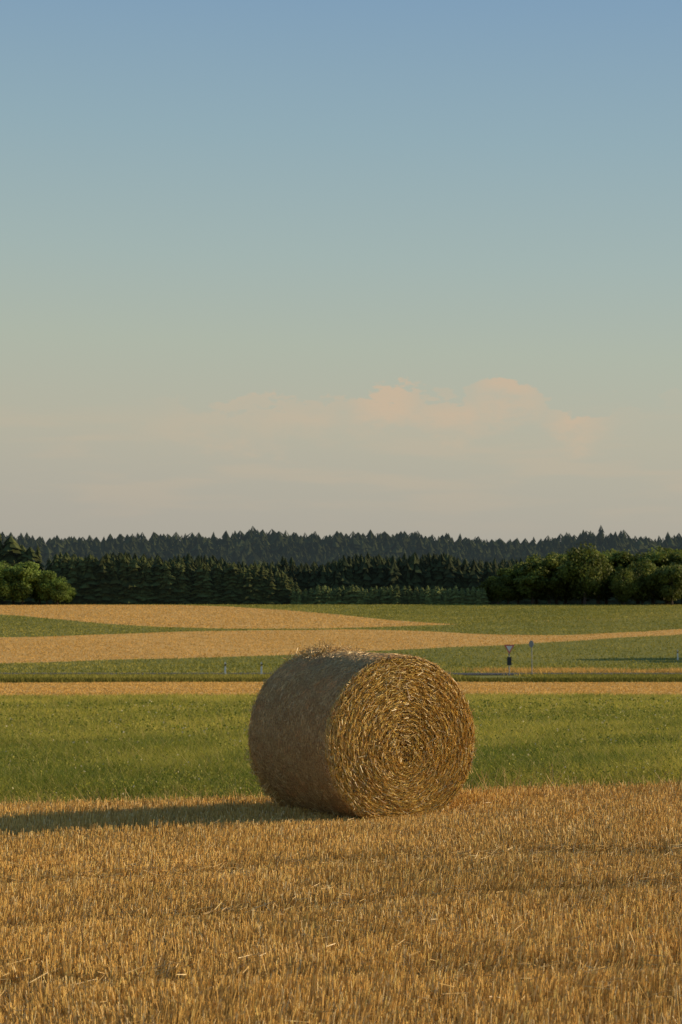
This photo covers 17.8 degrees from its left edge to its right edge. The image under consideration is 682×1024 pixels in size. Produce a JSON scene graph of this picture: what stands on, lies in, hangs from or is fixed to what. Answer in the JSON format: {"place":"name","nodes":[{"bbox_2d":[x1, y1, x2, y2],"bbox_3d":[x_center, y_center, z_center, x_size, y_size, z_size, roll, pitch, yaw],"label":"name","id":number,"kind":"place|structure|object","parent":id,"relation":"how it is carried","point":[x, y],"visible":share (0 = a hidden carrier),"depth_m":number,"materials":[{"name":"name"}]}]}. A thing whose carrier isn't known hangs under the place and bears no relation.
{"place":"outdoors","nodes":[
{"label":"outdoors","id":0,"kind":"place"},
{"bbox_2d":[0,604,681,628],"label":"wheat field","id":1,"kind":"structure","parent":0,"point":[173,614],"depth_m":387.17,"materials":[{"name":"beige plant"}]},
{"bbox_2d":[0,560,17,600],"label":"broadleaf tree","id":2,"kind":"object","parent":1,"relation":"on","point":[6,591],"visible":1,"depth_m":496.76,"materials":[{"name":"green plant"}]},
{"bbox_2d":[0,629,681,662],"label":"wheat field","id":3,"kind":"structure","parent":0,"point":[131,650],"depth_m":269.49,"materials":[{"name":"beige plant"}]},
{"bbox_2d":[0,634,681,672],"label":"grass field","id":4,"kind":"structure","parent":0,"point":[591,657],"depth_m":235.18,"materials":[{"name":"green plant"}]},
{"bbox_2d":[0,672,681,682],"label":"verge grass","id":5,"kind":"structure","parent":0,"point":[259,677],"depth_m":127.02,"materials":[{"name":"green plant"}]},
{"bbox_2d":[0,614,681,636],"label":"grass field","id":6,"kind":"structure","parent":0,"point":[500,630],"depth_m":324.77,"materials":[{"name":"green plant"}]},
{"bbox_2d":[0,681,681,696],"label":"mown field","id":7,"kind":"structure","parent":0,"point":[263,682],"depth_m":94.55,"materials":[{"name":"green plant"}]},
{"bbox_2d":[0,664,681,682],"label":"road verge","id":8,"kind":"structure","parent":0,"point":[479,676],"depth_m":198.99,"materials":[{"name":"green plant"}]},
{"bbox_2d":[504,645,513,675],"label":"yield sign","id":9,"kind":"object","parent":8,"relation":"on","point":[509,648],"visible":0.85,"depth_m":168.09,"materials":[{"name":"metal"}]},
{"bbox_2d":[0,673,681,674],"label":"road","id":10,"kind":"structure","parent":0,"point":[270,673],"depth_m":173.87,"materials":[{"name":"grey asphalt"}]},
{"bbox_2d":[0,0,681,543],"label":"sky","id":11,"kind":"structure","parent":0,"point":[325,267],"materials":[{"name":"blue"}]},
{"bbox_2d":[0,776,681,1023],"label":"stubble field","id":12,"kind":"structure","parent":0,"point":[370,982],"depth_m":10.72,"materials":[{"name":"yellow plant"}]},
{"bbox_2d":[0,788,681,1023],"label":"loose straw","id":13,"kind":"object","parent":12,"relation":"on","point":[232,909],"visible":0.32,"depth_m":13.30,"materials":[{"name":"yellow plant"}]},
{"bbox_2d":[244,638,477,820],"bbox_3d":[0.174,1.971,19.785,1.644,1.639,1.711,1,-3,-27],"label":"straw bale","id":14,"kind":"object","parent":12,"relation":"on","point":[339,731],"visible":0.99,"depth_m":19.18},
{"bbox_2d":[0,690,681,809],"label":"meadow","id":15,"kind":"structure","parent":0,"point":[242,780],"depth_m":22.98,"materials":[{"name":"plant"}]},
{"bbox_2d":[0,604,681,623],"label":"grass field","id":16,"kind":"structure","parent":0,"point":[537,608],"depth_m":424.21,"materials":[{"name":"green plant"}]},
{"bbox_2d":[2,562,23,603],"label":"broadleaf tree","id":17,"kind":"object","parent":16,"relation":"on","point":[14,600],"visible":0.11,"depth_m":504.02,"materials":[{"name":"green plant"}]},
{"bbox_2d":[8,561,40,604],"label":"broadleaf tree","id":18,"kind":"object","parent":16,"relation":"on","point":[27,574],"visible":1,"depth_m":496.78,"materials":[{"name":"green plant"}]},
{"bbox_2d":[29,570,44,604],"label":"broadleaf tree","id":19,"kind":"object","parent":16,"relation":"on","point":[34,595],"visible":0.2,"depth_m":505.38,"materials":[{"name":"green plant"}]},
{"bbox_2d":[32,570,58,603],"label":"broadleaf tree","id":20,"kind":"object","parent":16,"relation":"on","point":[45,578],"visible":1,"depth_m":498.46,"materials":[{"name":"green plant"}]},
{"bbox_2d":[45,576,70,604],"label":"broadleaf tree","id":21,"kind":"object","parent":16,"relation":"on","point":[61,594],"visible":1,"depth_m":497.30,"materials":[{"name":"green plant"}]},
{"bbox_2d":[52,556,69,604],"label":"spruce tree","id":22,"kind":"object","parent":16,"relation":"on","point":[63,565],"visible":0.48,"depth_m":506.49,"materials":[{"name":"green plant"}]},
{"bbox_2d":[64,587,76,604],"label":"broadleaf tree","id":23,"kind":"object","parent":16,"relation":"on","point":[72,591],"visible":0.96,"depth_m":501.05,"materials":[{"name":"green plant"}]},
{"bbox_2d":[60,557,82,604],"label":"spruce tree","id":24,"kind":"object","parent":16,"relation":"on","point":[72,581],"visible":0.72,"depth_m":505.58,"materials":[{"name":"green plant"}]},
{"bbox_2d":[75,558,83,601],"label":"spruce tree","id":25,"kind":"object","parent":16,"relation":"on","point":[79,573],"visible":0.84,"depth_m":506.34,"materials":[{"name":"green plant"}]},
{"bbox_2d":[75,556,92,604],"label":"spruce tree","id":26,"kind":"object","parent":16,"relation":"on","point":[84,564],"visible":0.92,"depth_m":506.02,"materials":[{"name":"green plant"}]},
{"bbox_2d":[79,554,100,604],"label":"spruce tree","id":27,"kind":"object","parent":16,"relation":"on","point":[92,577],"visible":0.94,"depth_m":505.09,"materials":[{"name":"green plant"}]},
{"bbox_2d":[85,557,100,602],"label":"spruce tree","id":28,"kind":"object","parent":16,"relation":"on","point":[95,560],"visible":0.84,"depth_m":506.18,"materials":[{"name":"green plant"}]},
{"bbox_2d":[90,556,114,604],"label":"spruce tree","id":29,"kind":"object","parent":16,"relation":"on","point":[102,573],"visible":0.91,"depth_m":504.50,"materials":[{"name":"green plant"}]},
{"bbox_2d":[96,553,115,601],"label":"spruce tree","id":30,"kind":"object","parent":16,"relation":"on","point":[107,558],"visible":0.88,"depth_m":505.94,"materials":[{"name":"green plant"}]},
{"bbox_2d":[107,560,121,604],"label":"spruce tree","id":31,"kind":"object","parent":16,"relation":"on","point":[115,582],"visible":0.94,"depth_m":505.31,"materials":[{"name":"green plant"}]},
{"bbox_2d":[117,555,128,604],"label":"spruce tree","id":32,"kind":"object","parent":16,"relation":"on","point":[124,564],"visible":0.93,"depth_m":505.78,"materials":[{"name":"green plant"}]},
{"bbox_2d":[119,563,139,604],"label":"spruce tree","id":33,"kind":"object","parent":16,"relation":"on","point":[128,589],"visible":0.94,"depth_m":503.80,"materials":[{"name":"green plant"}]},
{"bbox_2d":[118,559,148,603],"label":"spruce tree","id":34,"kind":"object","parent":16,"relation":"on","point":[135,565],"visible":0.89,"depth_m":504.48,"materials":[{"name":"green plant"}]},
{"bbox_2d":[137,556,153,604],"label":"spruce tree","id":35,"kind":"object","parent":16,"relation":"on","point":[143,583],"visible":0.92,"depth_m":504.62,"materials":[{"name":"green plant"}]},
{"bbox_2d":[139,561,157,602],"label":"spruce tree","id":36,"kind":"object","parent":16,"relation":"on","point":[149,571],"visible":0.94,"depth_m":505.24,"materials":[{"name":"green plant"}]},
{"bbox_2d":[147,556,169,604],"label":"spruce tree","id":37,"kind":"object","parent":16,"relation":"on","point":[156,579],"visible":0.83,"depth_m":505.45,"materials":[{"name":"green plant"}]},
{"bbox_2d":[154,560,177,603],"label":"spruce tree","id":38,"kind":"object","parent":16,"relation":"on","point":[162,582],"visible":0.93,"depth_m":504.89,"materials":[{"name":"green plant"}]},
{"bbox_2d":[159,561,180,604],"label":"spruce tree","id":39,"kind":"object","parent":16,"relation":"on","point":[168,583],"visible":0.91,"depth_m":504.21,"materials":[{"name":"green plant"}]},
{"bbox_2d":[171,562,180,598],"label":"spruce tree","id":40,"kind":"object","parent":16,"relation":"on","point":[175,568],"visible":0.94,"depth_m":506.49,"materials":[{"name":"green plant"}]},
{"bbox_2d":[173,557,192,604],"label":"spruce tree","id":41,"kind":"object","parent":16,"relation":"on","point":[183,588],"visible":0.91,"depth_m":505.37,"materials":[{"name":"green plant"}]},
{"bbox_2d":[185,564,195,598],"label":"spruce tree","id":42,"kind":"object","parent":16,"relation":"on","point":[189,582],"visible":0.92,"depth_m":506.83,"materials":[{"name":"green plant"}]},
{"bbox_2d":[190,559,201,602],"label":"spruce tree","id":43,"kind":"object","parent":16,"relation":"on","point":[195,591],"visible":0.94,"depth_m":506.20,"materials":[{"name":"green plant"}]},
{"bbox_2d":[186,562,217,603],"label":"spruce tree","id":44,"kind":"object","parent":16,"relation":"on","point":[201,570],"visible":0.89,"depth_m":505.33,"materials":[{"name":"green plant"}]},
{"bbox_2d":[199,562,216,604],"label":"spruce tree","id":45,"kind":"object","parent":16,"relation":"on","point":[207,588],"visible":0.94,"depth_m":504.61,"materials":[{"name":"green plant"}]},
{"bbox_2d":[210,564,224,604],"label":"spruce tree","id":46,"kind":"object","parent":16,"relation":"on","point":[216,594],"visible":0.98,"depth_m":505.97,"materials":[{"name":"green plant"}]},
{"bbox_2d":[214,565,223,603],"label":"spruce tree","id":47,"kind":"object","parent":16,"relation":"on","point":[219,587],"visible":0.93,"depth_m":506.25,"materials":[{"name":"green plant"}]},
{"bbox_2d":[215,563,235,604],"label":"spruce tree","id":48,"kind":"object","parent":16,"relation":"on","point":[225,578],"visible":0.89,"depth_m":506.11,"materials":[{"name":"green plant"}]},
{"bbox_2d":[220,562,243,604],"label":"spruce tree","id":49,"kind":"object","parent":16,"relation":"on","point":[234,577],"visible":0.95,"depth_m":505.17,"materials":[{"name":"green plant"}]},
{"bbox_2d":[234,568,245,603],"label":"spruce tree","id":50,"kind":"object","parent":16,"relation":"on","point":[240,582],"visible":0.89,"depth_m":505.57,"materials":[{"name":"green plant"}]},
{"bbox_2d":[241,567,255,604],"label":"spruce tree","id":51,"kind":"object","parent":16,"relation":"on","point":[247,585],"visible":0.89,"depth_m":504.77,"materials":[{"name":"green plant"}]},
{"bbox_2d":[249,564,262,604],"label":"spruce tree","id":52,"kind":"object","parent":16,"relation":"on","point":[256,593],"visible":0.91,"depth_m":505.39,"materials":[{"name":"green plant"}]},
{"bbox_2d":[254,565,272,604],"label":"spruce tree","id":53,"kind":"object","parent":16,"relation":"on","point":[262,583],"visible":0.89,"depth_m":505.80,"materials":[{"name":"green plant"}]},
{"bbox_2d":[262,567,280,604],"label":"spruce tree","id":54,"kind":"object","parent":16,"relation":"on","point":[270,598],"visible":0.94,"depth_m":505.03,"materials":[{"name":"green plant"}]},
{"bbox_2d":[274,573,285,603],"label":"spruce tree","id":55,"kind":"object","parent":16,"relation":"on","point":[278,585],"visible":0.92,"depth_m":506.36,"materials":[{"name":"green plant"}]},
{"bbox_2d":[278,575,291,604],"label":"spruce tree","id":56,"kind":"object","parent":16,"relation":"on","point":[285,593],"visible":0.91,"depth_m":505.87,"materials":[{"name":"green plant"}]},
{"bbox_2d":[301,589,309,604],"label":"spruce tree","id":57,"kind":"object","parent":16,"relation":"on","point":[305,596],"visible":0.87,"depth_m":503.66,"materials":[{"name":"green plant"}]},
{"bbox_2d":[305,588,314,604],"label":"spruce tree","id":58,"kind":"object","parent":16,"relation":"on","point":[310,597],"visible":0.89,"depth_m":503.40,"materials":[{"name":"green plant"}]},
{"bbox_2d":[312,585,325,604],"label":"spruce tree","id":59,"kind":"object","parent":16,"relation":"on","point":[317,598],"visible":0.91,"depth_m":502.71,"materials":[{"name":"green plant"}]},
{"bbox_2d":[323,587,333,604],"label":"spruce tree","id":60,"kind":"object","parent":16,"relation":"on","point":[328,599],"visible":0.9,"depth_m":502.73,"materials":[{"name":"green plant"}]},
{"bbox_2d":[332,587,343,604],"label":"spruce tree","id":61,"kind":"object","parent":16,"relation":"on","point":[338,594],"visible":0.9,"depth_m":502.89,"materials":[{"name":"green plant"}]},
{"bbox_2d":[342,587,350,604],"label":"spruce tree","id":62,"kind":"object","parent":16,"relation":"on","point":[345,600],"visible":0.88,"depth_m":503.13,"materials":[{"name":"green plant"}]},
{"bbox_2d":[346,585,359,604],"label":"spruce tree","id":63,"kind":"object","parent":16,"relation":"on","point":[352,599],"visible":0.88,"depth_m":503.25,"materials":[{"name":"green plant"}]},
{"bbox_2d":[360,589,370,604],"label":"spruce tree","id":64,"kind":"object","parent":16,"relation":"on","point":[365,598],"visible":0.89,"depth_m":502.57,"materials":[{"name":"green plant"}]},
{"bbox_2d":[368,586,375,604],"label":"spruce tree","id":65,"kind":"object","parent":16,"relation":"on","point":[370,594],"visible":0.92,"depth_m":502.94,"materials":[{"name":"green plant"}]},
{"bbox_2d":[372,585,381,604],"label":"spruce tree","id":66,"kind":"object","parent":16,"relation":"on","point":[377,595],"visible":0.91,"depth_m":502.95,"materials":[{"name":"green plant"}]},
{"bbox_2d":[378,586,387,603],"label":"spruce tree","id":67,"kind":"object","parent":16,"relation":"on","point":[383,598],"visible":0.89,"depth_m":503.05,"materials":[{"name":"green plant"}]},
{"bbox_2d":[387,585,393,604],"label":"spruce tree","id":68,"kind":"object","parent":16,"relation":"on","point":[390,591],"visible":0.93,"depth_m":503.33,"materials":[{"name":"green plant"}]},
{"bbox_2d":[390,585,404,604],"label":"spruce tree","id":69,"kind":"object","parent":16,"relation":"on","point":[396,597],"visible":0.89,"depth_m":502.51,"materials":[{"name":"green plant"}]},
{"bbox_2d":[404,585,412,604],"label":"spruce tree","id":70,"kind":"object","parent":16,"relation":"on","point":[409,595],"visible":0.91,"depth_m":503.53,"materials":[{"name":"green plant"}]},
{"bbox_2d":[410,589,419,604],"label":"spruce tree","id":71,"kind":"object","parent":16,"relation":"on","point":[414,601],"visible":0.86,"depth_m":503.01,"materials":[{"name":"green plant"}]},
{"bbox_2d":[417,587,425,604],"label":"spruce tree","id":72,"kind":"object","parent":16,"relation":"on","point":[421,597],"visible":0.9,"depth_m":503.17,"materials":[{"name":"green plant"}]},
{"bbox_2d":[423,585,432,604],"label":"spruce tree","id":73,"kind":"object","parent":16,"relation":"on","point":[427,599],"visible":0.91,"depth_m":502.90,"materials":[{"name":"green plant"}]},
{"bbox_2d":[434,586,443,604],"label":"spruce tree","id":74,"kind":"object","parent":16,"relation":"on","point":[438,594],"visible":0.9,"depth_m":502.88,"materials":[{"name":"green plant"}]},
{"bbox_2d":[450,587,460,604],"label":"spruce tree","id":75,"kind":"object","parent":16,"relation":"on","point":[456,596],"visible":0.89,"depth_m":502.85,"materials":[{"name":"green plant"}]},
{"bbox_2d":[457,588,466,604],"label":"spruce tree","id":76,"kind":"object","parent":16,"relation":"on","point":[462,599],"visible":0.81,"depth_m":502.85,"materials":[{"name":"green plant"}]},
{"bbox_2d":[463,588,473,604],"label":"spruce tree","id":77,"kind":"object","parent":16,"relation":"on","point":[468,598],"visible":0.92,"depth_m":503.18,"materials":[{"name":"green plant"}]},
{"bbox_2d":[474,588,483,603],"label":"spruce tree","id":78,"kind":"object","parent":16,"relation":"on","point":[478,598],"visible":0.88,"depth_m":502.74,"materials":[{"name":"green plant"}]},
{"bbox_2d":[480,588,490,604],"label":"spruce tree","id":79,"kind":"object","parent":16,"relation":"on","point":[485,601],"visible":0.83,"depth_m":503.41,"materials":[{"name":"green plant"}]},
{"bbox_2d":[481,574,513,604],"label":"broadleaf tree","id":80,"kind":"object","parent":16,"relation":"on","point":[495,585],"visible":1,"depth_m":503.97,"materials":[{"name":"green plant"}]},
{"bbox_2d":[496,566,520,604],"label":"broadleaf tree","id":81,"kind":"object","parent":16,"relation":"on","point":[509,571],"visible":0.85,"depth_m":506.36,"materials":[{"name":"green plant"}]},
{"bbox_2d":[511,562,525,603],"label":"broadleaf tree","id":82,"kind":"object","parent":16,"relation":"on","point":[517,567],"visible":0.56,"depth_m":509.00,"materials":[{"name":"green plant"}]},
{"bbox_2d":[510,559,549,603],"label":"broadleaf tree","id":83,"kind":"object","parent":16,"relation":"on","point":[531,582],"visible":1,"depth_m":503.46,"materials":[{"name":"green plant"}]},
{"bbox_2d":[523,554,545,604],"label":"broadleaf tree","id":84,"kind":"object","parent":16,"relation":"on","point":[528,558],"visible":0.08,"depth_m":512.64,"materials":[{"name":"green plant"}]},
{"bbox_2d":[533,556,569,604],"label":"broadleaf tree","id":85,"kind":"object","parent":16,"relation":"on","point":[556,586],"visible":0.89,"depth_m":505.12,"materials":[{"name":"green plant"}]},
{"bbox_2d":[542,552,572,604],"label":"broadleaf tree","id":86,"kind":"object","parent":16,"relation":"on","point":[560,560],"visible":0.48,"depth_m":508.53,"materials":[{"name":"green plant"}]},
{"bbox_2d":[556,541,614,604],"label":"broadleaf tree","id":87,"kind":"object","parent":16,"relation":"on","point":[579,565],"visible":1,"depth_m":498.13,"materials":[{"name":"green plant"}]},
{"bbox_2d":[582,551,614,603],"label":"broadleaf tree","id":88,"kind":"object","parent":16,"relation":"on","point":[609,556],"visible":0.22,"depth_m":506.79,"materials":[{"name":"green plant"}]},
{"bbox_2d":[599,548,616,604],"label":"broadleaf tree","id":89,"kind":"object","parent":16,"relation":"on","point":[614,564],"visible":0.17,"depth_m":511.65,"materials":[{"name":"green plant"}]},
{"bbox_2d":[605,549,641,604],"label":"broadleaf tree","id":90,"kind":"object","parent":16,"relation":"on","point":[622,558],"visible":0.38,"depth_m":507.62,"materials":[{"name":"green plant"}]},
{"bbox_2d":[609,568,639,604],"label":"broadleaf tree","id":91,"kind":"object","parent":16,"relation":"on","point":[621,586],"visible":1,"depth_m":494.54,"materials":[{"name":"green plant"}]},
{"bbox_2d":[626,552,661,604],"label":"broadleaf tree","id":92,"kind":"object","parent":16,"relation":"on","point":[636,557],"visible":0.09,"depth_m":509.65,"materials":[{"name":"green plant"}]},
{"bbox_2d":[628,559,660,604],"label":"broadleaf tree","id":93,"kind":"object","parent":16,"relation":"on","point":[646,579],"visible":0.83,"depth_m":500.16,"materials":[{"name":"green plant"}]},
{"bbox_2d":[636,550,669,604],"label":"broadleaf tree","id":94,"kind":"object","parent":16,"relation":"on","point":[657,558],"visible":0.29,"depth_m":507.06,"materials":[{"name":"green plant"}]},
{"bbox_2d":[645,546,675,603],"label":"broadleaf tree","id":95,"kind":"object","parent":16,"relation":"on","point":[664,550],"visible":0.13,"depth_m":513.19,"materials":[{"name":"green plant"}]},
{"bbox_2d":[651,562,681,604],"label":"broadleaf tree","id":96,"kind":"object","parent":16,"relation":"on","point":[669,578],"visible":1,"depth_m":495.02,"materials":[{"name":"green plant"}]},
{"bbox_2d":[664,549,681,604],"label":"broadleaf tree","id":97,"kind":"object","parent":16,"relation":"on","point":[677,558],"visible":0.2,"depth_m":508.20,"materials":[{"name":"green plant"}]},
{"bbox_2d":[450,666,681,672],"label":"dry verge grass","id":98,"kind":"structure","parent":0,"point":[559,669],"depth_m":179.54,"materials":[{"name":"plant"}]},
{"bbox_3d":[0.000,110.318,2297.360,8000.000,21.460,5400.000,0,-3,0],"label":"ground","id":99,"kind":"structure","parent":0,"visible":0},
{"bbox_2d":[0,536,25,604],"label":"spruce tree","id":100,"kind":"object","parent":99,"relation":"on","point":[10,547],"visible":0.37,"depth_m":526.38,"materials":[{"name":"green plant"}]},
{"bbox_2d":[4,545,30,604],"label":"spruce tree","id":101,"kind":"object","parent":99,"relation":"on","point":[23,550],"visible":0.2,"depth_m":527.13,"materials":[{"name":"green plant"}]},
{"bbox_2d":[17,547,45,604],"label":"spruce tree","id":102,"kind":"object","parent":99,"relation":"on","point":[31,555],"visible":0.25,"depth_m":526.28,"materials":[{"name":"green plant"}]},
{"bbox_2d":[28,546,45,604],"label":"spruce tree","id":103,"kind":"object","parent":99,"relation":"on","point":[37,552],"visible":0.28,"depth_m":527.38,"materials":[{"name":"green plant"}]},
{"bbox_2d":[47,553,61,603],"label":"spruce tree","id":104,"kind":"object","parent":99,"relation":"on","point":[55,566],"visible":0.24,"depth_m":526.81,"materials":[{"name":"green plant"}]},
{"bbox_2d":[0,526,681,569],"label":"ridge wood","id":105,"kind":"object","parent":99,"relation":"on","point":[251,546],"visible":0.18,"depth_m":872.93,"materials":[{"name":"green plant"}]},
{"bbox_2d":[108,551,681,604],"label":"spruce wood","id":106,"kind":"object","parent":99,"relation":"on","point":[446,572],"visible":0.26,"depth_m":551.42,"materials":[{"name":"green plant"}]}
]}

